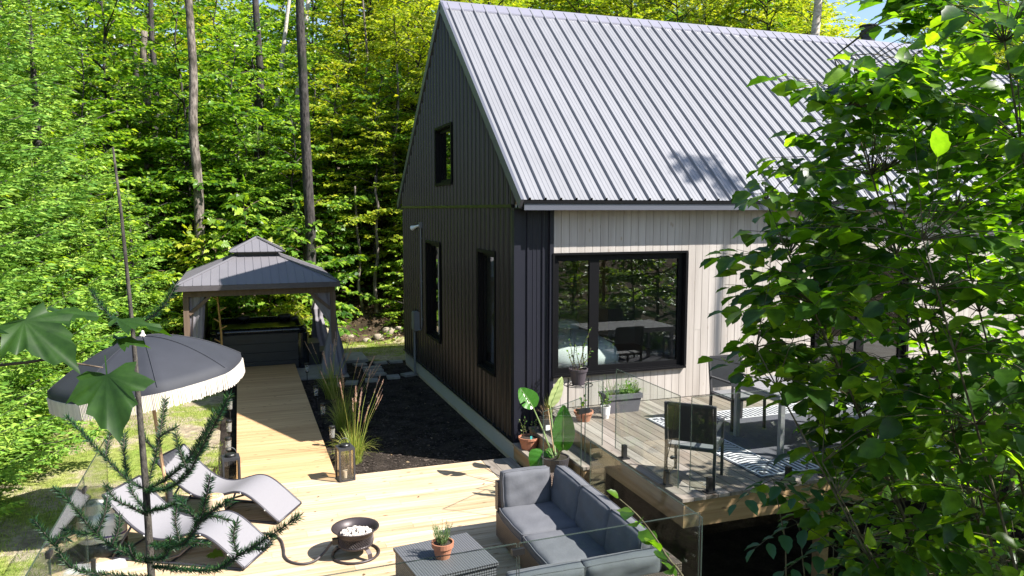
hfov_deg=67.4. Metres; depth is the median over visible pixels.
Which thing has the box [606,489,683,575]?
sapling
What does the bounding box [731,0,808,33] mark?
broadleaf tree
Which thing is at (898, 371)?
patio chair
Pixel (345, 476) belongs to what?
lantern
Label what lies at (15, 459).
fir tree
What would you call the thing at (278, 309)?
maple shrub
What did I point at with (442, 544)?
potted plant
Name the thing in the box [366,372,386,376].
stepping stone
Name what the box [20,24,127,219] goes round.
broadleaf tree
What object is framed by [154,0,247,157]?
broadleaf tree
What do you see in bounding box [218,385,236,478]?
soil edging
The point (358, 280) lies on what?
tall tree
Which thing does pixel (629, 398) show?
planter box
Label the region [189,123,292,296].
broadleaf tree
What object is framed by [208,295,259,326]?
maple shrub
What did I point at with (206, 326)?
tub cover
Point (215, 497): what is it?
log stump
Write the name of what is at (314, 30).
broadleaf tree
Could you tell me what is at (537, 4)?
broadleaf tree
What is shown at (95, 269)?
broadleaf tree
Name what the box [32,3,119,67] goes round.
broadleaf tree
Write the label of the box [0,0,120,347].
fir tree
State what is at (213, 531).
sun lounger
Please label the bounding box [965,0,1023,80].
broadleaf tree
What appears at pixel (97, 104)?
broadleaf tree
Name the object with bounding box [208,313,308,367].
hot tub
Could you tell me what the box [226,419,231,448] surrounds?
stake light
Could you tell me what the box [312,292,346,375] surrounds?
curtain
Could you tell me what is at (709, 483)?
glass fence
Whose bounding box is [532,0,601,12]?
broadleaf tree
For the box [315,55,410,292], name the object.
broadleaf tree
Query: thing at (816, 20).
tall tree
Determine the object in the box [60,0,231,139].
broadleaf tree
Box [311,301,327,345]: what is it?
curtain
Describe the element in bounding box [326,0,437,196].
broadleaf tree
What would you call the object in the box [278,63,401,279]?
broadleaf tree
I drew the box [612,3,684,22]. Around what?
broadleaf tree
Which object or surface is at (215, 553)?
fallen maple leaf
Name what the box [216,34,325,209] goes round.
broadleaf tree
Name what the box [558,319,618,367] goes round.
bed
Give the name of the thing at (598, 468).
deck steps
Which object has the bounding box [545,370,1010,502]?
raised deck
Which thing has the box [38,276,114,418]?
broadleaf tree
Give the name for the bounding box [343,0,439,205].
broadleaf tree
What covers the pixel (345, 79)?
broadleaf tree
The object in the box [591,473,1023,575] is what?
under deck soil
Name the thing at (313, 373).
patio
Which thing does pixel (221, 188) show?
broadleaf tree
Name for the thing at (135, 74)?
tall tree
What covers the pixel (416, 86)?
broadleaf tree
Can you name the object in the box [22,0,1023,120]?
sky
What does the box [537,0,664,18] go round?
broadleaf tree
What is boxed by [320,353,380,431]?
ornamental grass
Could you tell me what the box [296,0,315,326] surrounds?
tall tree
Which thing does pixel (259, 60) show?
tall tree
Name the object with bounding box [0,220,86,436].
fir tree
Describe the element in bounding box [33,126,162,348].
broadleaf tree
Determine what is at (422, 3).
broadleaf tree
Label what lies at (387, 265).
broadleaf tree
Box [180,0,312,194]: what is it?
broadleaf tree
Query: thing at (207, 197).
broadleaf tree
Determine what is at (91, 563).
glass fence
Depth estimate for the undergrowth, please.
22.19 m
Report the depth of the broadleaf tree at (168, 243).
20.66 m
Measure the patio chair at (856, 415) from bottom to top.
0.891 m
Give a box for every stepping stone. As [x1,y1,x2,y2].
[345,380,358,384]
[352,362,366,366]
[362,365,381,369]
[363,368,383,372]
[365,377,377,382]
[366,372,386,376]
[373,361,386,364]
[386,374,399,379]
[389,359,402,363]
[400,372,417,376]
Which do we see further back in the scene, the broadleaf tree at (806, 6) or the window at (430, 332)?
the broadleaf tree at (806, 6)
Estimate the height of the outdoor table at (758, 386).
0.728 m
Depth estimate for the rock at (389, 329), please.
22.02 m
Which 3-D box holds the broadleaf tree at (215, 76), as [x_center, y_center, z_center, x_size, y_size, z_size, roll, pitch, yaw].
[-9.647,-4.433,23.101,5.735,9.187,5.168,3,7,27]
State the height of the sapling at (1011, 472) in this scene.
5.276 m
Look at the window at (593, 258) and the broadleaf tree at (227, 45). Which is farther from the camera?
the broadleaf tree at (227, 45)
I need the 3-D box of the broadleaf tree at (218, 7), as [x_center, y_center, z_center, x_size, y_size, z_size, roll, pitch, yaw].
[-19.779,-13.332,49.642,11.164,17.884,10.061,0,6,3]
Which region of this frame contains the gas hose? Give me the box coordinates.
[173,532,331,564]
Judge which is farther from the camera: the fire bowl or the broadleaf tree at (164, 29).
the broadleaf tree at (164, 29)
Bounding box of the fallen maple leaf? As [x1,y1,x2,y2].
[206,548,224,558]
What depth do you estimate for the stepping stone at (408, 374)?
16.92 m
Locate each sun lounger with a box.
[101,475,272,569]
[156,444,301,523]
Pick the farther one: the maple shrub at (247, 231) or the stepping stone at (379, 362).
the maple shrub at (247, 231)
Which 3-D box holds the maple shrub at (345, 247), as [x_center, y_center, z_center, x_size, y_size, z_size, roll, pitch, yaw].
[-5.162,-0.753,22.630,2.526,3.320,2.519,3,7,28]
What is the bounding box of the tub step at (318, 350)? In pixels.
[308,338,324,364]
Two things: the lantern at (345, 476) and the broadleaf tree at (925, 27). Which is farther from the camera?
the broadleaf tree at (925, 27)
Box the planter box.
[597,376,643,413]
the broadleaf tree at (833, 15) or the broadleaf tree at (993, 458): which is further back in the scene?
the broadleaf tree at (833, 15)
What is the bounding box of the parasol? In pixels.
[46,330,244,514]
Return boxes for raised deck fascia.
[681,465,1001,527]
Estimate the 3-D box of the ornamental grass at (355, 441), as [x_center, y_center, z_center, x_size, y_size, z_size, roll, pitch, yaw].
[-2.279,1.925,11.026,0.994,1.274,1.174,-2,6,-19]
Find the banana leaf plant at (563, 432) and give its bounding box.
[518,377,574,472]
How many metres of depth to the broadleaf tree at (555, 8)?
28.32 m
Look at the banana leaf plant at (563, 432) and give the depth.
9.53 m
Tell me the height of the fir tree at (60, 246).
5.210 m
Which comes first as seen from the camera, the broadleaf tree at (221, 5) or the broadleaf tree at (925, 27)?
the broadleaf tree at (925, 27)
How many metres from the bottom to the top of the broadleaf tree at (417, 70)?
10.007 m
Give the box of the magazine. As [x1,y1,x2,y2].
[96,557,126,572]
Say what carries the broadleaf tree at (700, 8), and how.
on the ground at (667, 530)
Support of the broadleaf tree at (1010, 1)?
on the ground at (667, 530)
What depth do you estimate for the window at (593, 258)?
11.24 m
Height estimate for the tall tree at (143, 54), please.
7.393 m
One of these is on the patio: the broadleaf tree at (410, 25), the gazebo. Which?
the gazebo
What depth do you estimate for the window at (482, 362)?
12.25 m
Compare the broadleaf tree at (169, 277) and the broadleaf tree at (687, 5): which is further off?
the broadleaf tree at (687, 5)
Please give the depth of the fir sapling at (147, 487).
1.99 m
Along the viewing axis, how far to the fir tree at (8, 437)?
9.03 m
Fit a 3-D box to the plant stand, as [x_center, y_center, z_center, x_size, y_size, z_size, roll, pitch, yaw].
[0.923,1.535,10.713,0.412,0.500,0.412,-2,6,-19]
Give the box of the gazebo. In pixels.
[174,236,339,343]
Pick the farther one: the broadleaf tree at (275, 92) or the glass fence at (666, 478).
the broadleaf tree at (275, 92)
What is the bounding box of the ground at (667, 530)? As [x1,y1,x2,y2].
[15,148,999,541]
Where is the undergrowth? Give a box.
[13,219,403,341]
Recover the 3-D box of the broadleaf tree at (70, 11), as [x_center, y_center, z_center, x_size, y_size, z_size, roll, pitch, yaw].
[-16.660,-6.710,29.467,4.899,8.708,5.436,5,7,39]
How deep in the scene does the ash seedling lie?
3.34 m
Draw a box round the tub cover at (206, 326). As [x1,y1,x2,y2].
[203,297,208,339]
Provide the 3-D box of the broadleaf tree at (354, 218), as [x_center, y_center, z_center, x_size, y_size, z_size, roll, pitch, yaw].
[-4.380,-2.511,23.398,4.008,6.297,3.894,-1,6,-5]
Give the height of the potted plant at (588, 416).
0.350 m
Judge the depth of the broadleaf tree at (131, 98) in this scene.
22.26 m
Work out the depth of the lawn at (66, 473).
10.34 m
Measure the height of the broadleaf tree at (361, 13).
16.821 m
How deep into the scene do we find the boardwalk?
12.31 m
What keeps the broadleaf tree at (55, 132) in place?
on the ground at (667, 530)
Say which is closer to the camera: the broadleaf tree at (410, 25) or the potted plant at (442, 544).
the potted plant at (442, 544)
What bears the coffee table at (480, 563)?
on the wooden deck at (460, 497)
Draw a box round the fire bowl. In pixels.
[331,517,379,564]
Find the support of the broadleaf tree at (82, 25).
on the ground at (667, 530)
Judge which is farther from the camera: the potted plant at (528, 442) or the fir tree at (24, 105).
the fir tree at (24, 105)
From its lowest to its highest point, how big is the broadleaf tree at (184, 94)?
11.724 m
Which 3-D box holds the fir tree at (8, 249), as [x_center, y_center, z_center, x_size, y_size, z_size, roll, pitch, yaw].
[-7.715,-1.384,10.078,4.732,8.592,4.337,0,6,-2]
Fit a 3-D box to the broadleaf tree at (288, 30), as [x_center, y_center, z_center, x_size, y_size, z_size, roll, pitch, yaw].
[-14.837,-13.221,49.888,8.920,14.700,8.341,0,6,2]
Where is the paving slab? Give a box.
[345,352,367,362]
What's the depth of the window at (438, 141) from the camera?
14.53 m
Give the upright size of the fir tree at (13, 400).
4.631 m
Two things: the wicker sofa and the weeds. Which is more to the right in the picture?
the weeds
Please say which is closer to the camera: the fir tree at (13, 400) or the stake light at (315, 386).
the fir tree at (13, 400)
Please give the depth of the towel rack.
16.63 m
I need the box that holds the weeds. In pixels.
[788,537,1011,575]
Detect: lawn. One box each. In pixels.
[0,371,223,575]
[343,337,405,360]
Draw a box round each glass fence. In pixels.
[25,438,108,575]
[322,512,699,575]
[590,441,702,575]
[615,369,680,487]
[689,367,1007,493]
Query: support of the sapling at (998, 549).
on the ground at (667, 530)
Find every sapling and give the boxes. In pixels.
[29,147,304,575]
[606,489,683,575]
[838,204,1023,575]
[882,273,1023,574]
[952,361,1023,575]
[987,336,1023,564]
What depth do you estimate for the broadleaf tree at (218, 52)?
29.73 m
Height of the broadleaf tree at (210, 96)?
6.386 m
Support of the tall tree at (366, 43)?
on the ground at (667, 530)
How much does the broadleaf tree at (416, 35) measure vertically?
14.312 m
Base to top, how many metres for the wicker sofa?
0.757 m
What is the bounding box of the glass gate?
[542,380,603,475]
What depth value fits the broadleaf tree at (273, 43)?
41.13 m
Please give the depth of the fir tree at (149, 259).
19.37 m
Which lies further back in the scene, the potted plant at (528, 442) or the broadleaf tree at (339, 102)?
the broadleaf tree at (339, 102)
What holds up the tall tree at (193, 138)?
on the ground at (667, 530)
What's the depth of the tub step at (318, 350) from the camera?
18.04 m
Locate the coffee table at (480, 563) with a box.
[393,532,498,575]
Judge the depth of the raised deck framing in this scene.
8.65 m
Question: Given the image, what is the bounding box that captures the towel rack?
[213,296,226,344]
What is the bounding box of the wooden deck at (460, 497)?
[87,460,522,575]
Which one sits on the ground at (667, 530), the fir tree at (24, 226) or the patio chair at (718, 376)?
the fir tree at (24, 226)
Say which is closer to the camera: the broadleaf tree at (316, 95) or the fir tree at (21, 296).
the fir tree at (21, 296)
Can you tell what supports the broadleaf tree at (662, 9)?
on the ground at (667, 530)
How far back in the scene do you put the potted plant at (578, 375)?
10.61 m
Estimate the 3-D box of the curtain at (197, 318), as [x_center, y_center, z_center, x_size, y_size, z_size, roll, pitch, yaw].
[-6.554,1.095,15.857,0.532,1.820,0.431,-2,6,-19]
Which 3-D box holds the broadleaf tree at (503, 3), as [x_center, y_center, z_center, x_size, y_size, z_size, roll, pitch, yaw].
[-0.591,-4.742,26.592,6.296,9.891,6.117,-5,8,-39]
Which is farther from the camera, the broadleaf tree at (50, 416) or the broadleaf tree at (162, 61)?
the broadleaf tree at (162, 61)
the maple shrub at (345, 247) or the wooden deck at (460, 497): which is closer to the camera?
the wooden deck at (460, 497)
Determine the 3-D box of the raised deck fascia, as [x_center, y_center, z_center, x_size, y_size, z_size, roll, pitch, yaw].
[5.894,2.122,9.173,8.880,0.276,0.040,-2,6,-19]
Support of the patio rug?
on the raised deck at (640, 435)
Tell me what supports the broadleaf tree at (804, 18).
on the ground at (667, 530)
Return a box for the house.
[397,0,1023,465]
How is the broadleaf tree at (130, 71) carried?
on the ground at (667, 530)
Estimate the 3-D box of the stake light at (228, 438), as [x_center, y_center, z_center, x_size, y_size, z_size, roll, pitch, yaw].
[-4.009,2.367,10.850,0.092,0.527,0.092,-1,6,-13]
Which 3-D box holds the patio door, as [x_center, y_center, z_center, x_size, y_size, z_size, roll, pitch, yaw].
[5.853,0.493,12.842,1.990,2.160,0.132,-2,6,-19]
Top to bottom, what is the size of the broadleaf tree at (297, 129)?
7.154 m
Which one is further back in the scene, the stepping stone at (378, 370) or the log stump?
the stepping stone at (378, 370)
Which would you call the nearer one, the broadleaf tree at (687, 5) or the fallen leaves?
the fallen leaves
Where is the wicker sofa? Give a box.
[495,465,681,575]
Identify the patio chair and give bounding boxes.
[664,401,724,490]
[708,354,765,431]
[840,384,913,448]
[861,358,922,413]
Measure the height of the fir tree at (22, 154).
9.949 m
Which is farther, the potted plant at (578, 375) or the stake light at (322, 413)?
the stake light at (322, 413)
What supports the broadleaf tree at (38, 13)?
on the ground at (667, 530)
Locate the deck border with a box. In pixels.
[482,457,521,477]
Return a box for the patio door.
[813,252,911,378]
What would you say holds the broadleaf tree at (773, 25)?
on the ground at (667, 530)
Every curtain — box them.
[189,297,205,338]
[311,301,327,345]
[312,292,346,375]
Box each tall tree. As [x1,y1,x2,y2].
[129,0,144,238]
[140,30,156,260]
[148,0,163,228]
[185,0,209,320]
[252,0,269,226]
[267,0,290,169]
[289,0,309,197]
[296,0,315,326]
[354,186,363,310]
[362,0,368,246]
[373,176,379,312]
[392,64,399,298]
[710,0,822,35]
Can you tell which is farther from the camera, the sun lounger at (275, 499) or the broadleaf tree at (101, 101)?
the broadleaf tree at (101, 101)
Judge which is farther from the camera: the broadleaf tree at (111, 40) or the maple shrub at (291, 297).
the broadleaf tree at (111, 40)
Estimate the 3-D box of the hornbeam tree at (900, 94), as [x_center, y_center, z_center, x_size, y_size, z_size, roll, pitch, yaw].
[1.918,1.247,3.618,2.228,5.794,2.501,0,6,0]
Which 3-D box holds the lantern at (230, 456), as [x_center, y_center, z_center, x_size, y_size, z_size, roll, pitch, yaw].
[-3.523,2.273,9.617,0.210,0.545,0.210,-3,6,-24]
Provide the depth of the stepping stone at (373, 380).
16.32 m
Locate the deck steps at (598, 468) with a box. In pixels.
[513,426,605,483]
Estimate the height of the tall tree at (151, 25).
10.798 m
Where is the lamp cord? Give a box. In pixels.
[667,404,676,471]
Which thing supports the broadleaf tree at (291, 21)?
on the ground at (667, 530)
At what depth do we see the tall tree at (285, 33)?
34.97 m
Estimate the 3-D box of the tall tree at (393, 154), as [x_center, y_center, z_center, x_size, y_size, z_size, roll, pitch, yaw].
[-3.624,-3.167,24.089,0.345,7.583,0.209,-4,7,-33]
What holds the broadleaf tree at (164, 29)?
on the ground at (667, 530)
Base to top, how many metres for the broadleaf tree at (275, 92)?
8.008 m
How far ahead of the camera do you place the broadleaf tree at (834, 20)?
35.69 m
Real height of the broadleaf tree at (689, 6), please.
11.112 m
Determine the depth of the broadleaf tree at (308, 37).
52.41 m
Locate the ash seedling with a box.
[728,476,939,575]
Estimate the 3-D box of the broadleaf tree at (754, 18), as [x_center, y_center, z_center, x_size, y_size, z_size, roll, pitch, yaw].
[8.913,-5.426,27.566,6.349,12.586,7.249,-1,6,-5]
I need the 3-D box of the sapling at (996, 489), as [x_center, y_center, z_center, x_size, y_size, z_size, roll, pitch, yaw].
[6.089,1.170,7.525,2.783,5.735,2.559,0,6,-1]
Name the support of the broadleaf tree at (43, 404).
on the ground at (667, 530)
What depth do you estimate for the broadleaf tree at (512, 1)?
38.23 m
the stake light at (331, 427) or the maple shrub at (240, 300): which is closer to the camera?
the stake light at (331, 427)
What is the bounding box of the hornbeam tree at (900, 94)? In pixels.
[697,0,1023,575]
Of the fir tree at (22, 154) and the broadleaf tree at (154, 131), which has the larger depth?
the broadleaf tree at (154, 131)
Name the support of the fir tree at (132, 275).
on the ground at (667, 530)
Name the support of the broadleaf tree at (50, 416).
on the ground at (667, 530)
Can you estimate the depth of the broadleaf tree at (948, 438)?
7.38 m
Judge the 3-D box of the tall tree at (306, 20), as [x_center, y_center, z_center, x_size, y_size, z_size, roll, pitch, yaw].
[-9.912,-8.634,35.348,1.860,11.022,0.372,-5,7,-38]
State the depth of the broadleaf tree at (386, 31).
26.37 m
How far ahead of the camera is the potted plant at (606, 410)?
10.55 m
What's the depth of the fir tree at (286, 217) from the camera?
22.66 m
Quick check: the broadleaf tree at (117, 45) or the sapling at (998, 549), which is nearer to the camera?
the sapling at (998, 549)
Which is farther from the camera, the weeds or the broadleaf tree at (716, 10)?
the broadleaf tree at (716, 10)
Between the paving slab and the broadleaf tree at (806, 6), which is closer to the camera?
the paving slab
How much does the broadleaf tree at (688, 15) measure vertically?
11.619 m
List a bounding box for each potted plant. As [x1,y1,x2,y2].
[431,519,453,559]
[518,416,538,450]
[538,393,555,433]
[566,327,593,385]
[574,394,592,421]
[598,388,615,418]
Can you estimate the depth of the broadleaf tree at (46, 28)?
34.62 m
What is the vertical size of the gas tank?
0.545 m
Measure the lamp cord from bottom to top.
0.784 m
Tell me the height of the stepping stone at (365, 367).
0.060 m
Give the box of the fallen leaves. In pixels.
[305,363,500,474]
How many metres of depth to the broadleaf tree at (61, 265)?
13.88 m
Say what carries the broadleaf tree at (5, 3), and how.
on the ground at (667, 530)
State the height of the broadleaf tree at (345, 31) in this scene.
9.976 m
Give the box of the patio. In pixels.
[216,364,348,384]
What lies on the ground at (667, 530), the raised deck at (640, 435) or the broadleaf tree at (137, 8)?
the broadleaf tree at (137, 8)
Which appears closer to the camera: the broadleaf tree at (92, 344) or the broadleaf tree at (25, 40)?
the broadleaf tree at (92, 344)
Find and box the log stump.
[204,493,224,511]
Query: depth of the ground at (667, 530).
21.78 m
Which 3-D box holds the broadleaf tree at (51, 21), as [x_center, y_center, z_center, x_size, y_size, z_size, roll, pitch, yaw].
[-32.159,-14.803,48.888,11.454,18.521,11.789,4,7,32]
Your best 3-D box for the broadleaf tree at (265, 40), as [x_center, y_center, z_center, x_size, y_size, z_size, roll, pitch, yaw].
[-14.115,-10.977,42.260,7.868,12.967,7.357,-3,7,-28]
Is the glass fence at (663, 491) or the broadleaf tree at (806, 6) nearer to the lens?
the glass fence at (663, 491)
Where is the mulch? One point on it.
(401, 389)
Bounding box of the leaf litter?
[89,223,403,344]
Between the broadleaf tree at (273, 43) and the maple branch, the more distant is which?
the broadleaf tree at (273, 43)
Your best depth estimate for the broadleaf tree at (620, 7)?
28.37 m
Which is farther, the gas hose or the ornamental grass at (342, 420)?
the ornamental grass at (342, 420)
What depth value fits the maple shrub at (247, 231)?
20.95 m
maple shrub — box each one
[145,224,225,331]
[167,216,272,340]
[200,174,309,317]
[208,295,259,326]
[230,237,311,332]
[255,201,362,336]
[276,293,312,332]
[303,207,380,319]
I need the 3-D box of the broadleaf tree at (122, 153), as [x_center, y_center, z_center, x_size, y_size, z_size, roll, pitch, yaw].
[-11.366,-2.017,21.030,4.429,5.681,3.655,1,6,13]
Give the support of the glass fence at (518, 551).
on the wooden deck at (460, 497)
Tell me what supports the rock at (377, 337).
on the ground at (667, 530)
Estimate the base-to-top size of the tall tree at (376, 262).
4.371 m
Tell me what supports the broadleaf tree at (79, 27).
on the ground at (667, 530)
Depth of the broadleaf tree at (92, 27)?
53.55 m
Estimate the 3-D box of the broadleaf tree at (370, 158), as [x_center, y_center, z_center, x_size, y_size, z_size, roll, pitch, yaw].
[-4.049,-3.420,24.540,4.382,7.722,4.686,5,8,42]
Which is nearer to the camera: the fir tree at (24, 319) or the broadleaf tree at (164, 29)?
the fir tree at (24, 319)
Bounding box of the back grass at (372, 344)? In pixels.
[342,337,404,355]
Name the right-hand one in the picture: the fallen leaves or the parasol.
the fallen leaves
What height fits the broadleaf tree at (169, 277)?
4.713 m
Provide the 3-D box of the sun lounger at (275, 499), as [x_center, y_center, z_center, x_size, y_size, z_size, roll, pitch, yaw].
[-3.302,2.271,8.954,1.524,0.681,0.602,1,6,10]
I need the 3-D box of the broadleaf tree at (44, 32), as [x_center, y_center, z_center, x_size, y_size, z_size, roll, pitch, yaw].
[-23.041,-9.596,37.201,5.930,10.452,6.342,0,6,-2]
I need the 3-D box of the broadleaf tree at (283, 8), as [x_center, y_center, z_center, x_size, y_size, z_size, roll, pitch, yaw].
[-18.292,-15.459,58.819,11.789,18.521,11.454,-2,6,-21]
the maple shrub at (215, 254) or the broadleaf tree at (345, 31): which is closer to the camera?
the maple shrub at (215, 254)
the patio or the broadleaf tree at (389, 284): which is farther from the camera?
the broadleaf tree at (389, 284)
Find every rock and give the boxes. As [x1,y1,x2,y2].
[373,334,383,339]
[382,327,394,335]
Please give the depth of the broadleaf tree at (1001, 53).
26.23 m
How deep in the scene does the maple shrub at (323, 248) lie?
21.37 m
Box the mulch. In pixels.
[302,362,502,472]
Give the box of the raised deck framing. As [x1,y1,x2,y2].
[573,432,962,575]
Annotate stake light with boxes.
[225,436,230,468]
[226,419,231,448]
[313,385,317,409]
[320,403,325,429]
[329,425,334,455]
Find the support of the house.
on the ground at (667, 530)
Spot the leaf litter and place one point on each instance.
(343, 301)
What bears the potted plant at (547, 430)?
on the deck steps at (598, 468)
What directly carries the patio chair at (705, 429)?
on the raised deck at (640, 435)
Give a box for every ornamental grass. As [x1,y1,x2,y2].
[305,333,355,399]
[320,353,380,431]
[321,370,383,464]
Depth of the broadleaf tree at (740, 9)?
35.71 m
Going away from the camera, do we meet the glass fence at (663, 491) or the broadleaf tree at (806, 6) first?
the glass fence at (663, 491)
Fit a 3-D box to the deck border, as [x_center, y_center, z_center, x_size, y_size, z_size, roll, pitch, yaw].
[-0.055,2.484,10.397,0.430,0.035,0.980,-2,6,-19]
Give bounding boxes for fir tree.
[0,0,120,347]
[0,0,153,400]
[0,0,178,373]
[0,68,132,462]
[0,141,108,371]
[0,183,45,273]
[0,204,49,419]
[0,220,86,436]
[0,243,70,483]
[0,316,47,521]
[0,413,35,489]
[59,156,162,353]
[97,181,183,346]
[207,118,301,261]
[325,135,402,268]
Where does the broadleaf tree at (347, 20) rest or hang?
on the ground at (667, 530)
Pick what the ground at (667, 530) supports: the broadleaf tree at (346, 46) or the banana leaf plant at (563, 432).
the broadleaf tree at (346, 46)
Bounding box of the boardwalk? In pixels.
[237,364,334,482]
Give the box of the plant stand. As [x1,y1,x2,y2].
[564,378,592,409]
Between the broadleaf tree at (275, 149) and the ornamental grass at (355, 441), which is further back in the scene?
the broadleaf tree at (275, 149)
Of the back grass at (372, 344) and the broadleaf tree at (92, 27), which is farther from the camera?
the broadleaf tree at (92, 27)
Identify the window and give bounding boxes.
[425,240,441,343]
[434,122,452,185]
[476,248,495,376]
[552,250,687,377]
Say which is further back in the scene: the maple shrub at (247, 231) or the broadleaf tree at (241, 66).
the broadleaf tree at (241, 66)
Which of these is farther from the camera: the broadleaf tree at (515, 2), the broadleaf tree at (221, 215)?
the broadleaf tree at (515, 2)
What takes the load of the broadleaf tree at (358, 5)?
on the ground at (667, 530)
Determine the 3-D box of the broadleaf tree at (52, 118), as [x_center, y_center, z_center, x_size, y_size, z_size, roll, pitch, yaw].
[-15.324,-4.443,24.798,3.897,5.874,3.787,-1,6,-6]
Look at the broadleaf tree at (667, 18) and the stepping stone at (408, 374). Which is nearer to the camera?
the stepping stone at (408, 374)
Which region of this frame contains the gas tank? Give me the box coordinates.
[92,499,128,557]
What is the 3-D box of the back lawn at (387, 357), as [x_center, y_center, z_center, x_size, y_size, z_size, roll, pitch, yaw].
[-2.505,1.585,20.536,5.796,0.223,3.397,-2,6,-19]
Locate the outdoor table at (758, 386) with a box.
[731,375,874,455]
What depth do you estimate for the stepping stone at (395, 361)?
18.36 m
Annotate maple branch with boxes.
[0,302,170,442]
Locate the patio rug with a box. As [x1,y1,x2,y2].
[646,401,974,477]
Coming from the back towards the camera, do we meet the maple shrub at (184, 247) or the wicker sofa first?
the maple shrub at (184, 247)
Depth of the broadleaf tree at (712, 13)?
26.91 m
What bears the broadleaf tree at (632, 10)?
on the ground at (667, 530)
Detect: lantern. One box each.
[221,447,240,478]
[335,438,355,482]
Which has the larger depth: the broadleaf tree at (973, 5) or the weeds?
the broadleaf tree at (973, 5)
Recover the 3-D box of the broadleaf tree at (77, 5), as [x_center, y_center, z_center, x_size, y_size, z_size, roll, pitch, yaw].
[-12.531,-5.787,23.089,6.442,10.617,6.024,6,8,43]
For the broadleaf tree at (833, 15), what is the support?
on the ground at (667, 530)
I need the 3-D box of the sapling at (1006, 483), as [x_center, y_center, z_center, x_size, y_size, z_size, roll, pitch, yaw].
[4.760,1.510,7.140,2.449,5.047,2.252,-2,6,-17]
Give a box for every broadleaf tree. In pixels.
[0,0,98,152]
[0,0,105,143]
[0,3,71,142]
[0,52,135,294]
[0,147,99,359]
[0,258,71,437]
[0,349,85,466]
[1,0,91,59]
[4,11,84,52]
[6,1,104,145]
[6,29,181,274]
[8,63,92,229]
[11,0,188,200]
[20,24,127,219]
[22,0,136,153]
[26,0,183,179]
[26,11,188,256]
[26,183,139,368]
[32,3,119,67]
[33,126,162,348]
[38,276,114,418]
[52,16,159,176]
[55,0,214,189]
[58,109,181,295]
[59,0,175,170]
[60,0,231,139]
[61,55,188,262]
[65,0,203,142]
[65,175,182,336]
[72,35,162,193]
[87,167,193,316]
[92,0,214,188]
[97,0,281,267]
[102,52,237,274]
[115,1,208,159]
[136,0,294,202]
[138,122,248,279]
[140,0,285,149]
[145,14,314,243]
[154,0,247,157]
[154,0,253,181]
[157,89,304,272]
[162,61,267,228]
[167,14,241,159]
[177,0,319,189]
[178,21,329,235]
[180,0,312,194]
[184,0,315,168]
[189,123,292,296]
[198,0,297,154]
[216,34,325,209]
[221,88,362,262]
[228,33,310,200]
[230,0,329,120]
[238,0,370,190]
[239,0,343,125]
[248,0,307,122]
[249,50,380,246]
[253,0,352,98]
[268,30,353,195]
[270,0,403,227]
[270,84,400,256]
[276,0,404,206]
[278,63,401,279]
[286,0,418,195]
[286,49,388,234]
[291,0,404,145]
[315,0,438,222]
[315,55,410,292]
[319,1,384,74]
[319,58,419,260]
[322,7,427,202]
[322,100,403,296]
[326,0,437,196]
[335,0,437,92]
[342,0,448,146]
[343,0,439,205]
[357,0,456,270]
[363,192,403,312]
[368,242,403,325]
[373,0,453,103]
[387,0,537,241]
[481,0,514,6]
[484,0,528,7]
[487,0,531,6]
[525,0,563,7]
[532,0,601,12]
[534,0,632,14]
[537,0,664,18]
[540,0,576,10]
[553,0,649,14]
[562,0,663,20]
[596,0,672,19]
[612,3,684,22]
[618,0,694,21]
[628,1,673,19]
[634,0,735,26]
[666,0,765,28]
[667,0,723,20]
[669,0,715,23]
[679,3,712,23]
[687,0,748,28]
[696,0,797,28]
[706,0,823,32]
[720,0,795,30]
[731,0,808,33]
[735,0,829,34]
[754,0,870,36]
[765,0,859,38]
[774,0,859,36]
[885,1,972,46]
[893,276,1023,570]
[912,1,981,45]
[931,0,1023,76]
[950,5,1023,81]
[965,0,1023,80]
[978,454,1021,491]
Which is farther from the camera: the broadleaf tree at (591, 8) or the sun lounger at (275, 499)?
the broadleaf tree at (591, 8)
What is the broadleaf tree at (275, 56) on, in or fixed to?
on the ground at (667, 530)
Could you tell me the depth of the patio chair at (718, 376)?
10.35 m
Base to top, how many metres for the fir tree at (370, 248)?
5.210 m
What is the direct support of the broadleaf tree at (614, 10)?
on the ground at (667, 530)
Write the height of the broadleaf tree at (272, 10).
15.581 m
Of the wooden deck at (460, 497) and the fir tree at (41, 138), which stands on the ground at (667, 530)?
the fir tree at (41, 138)

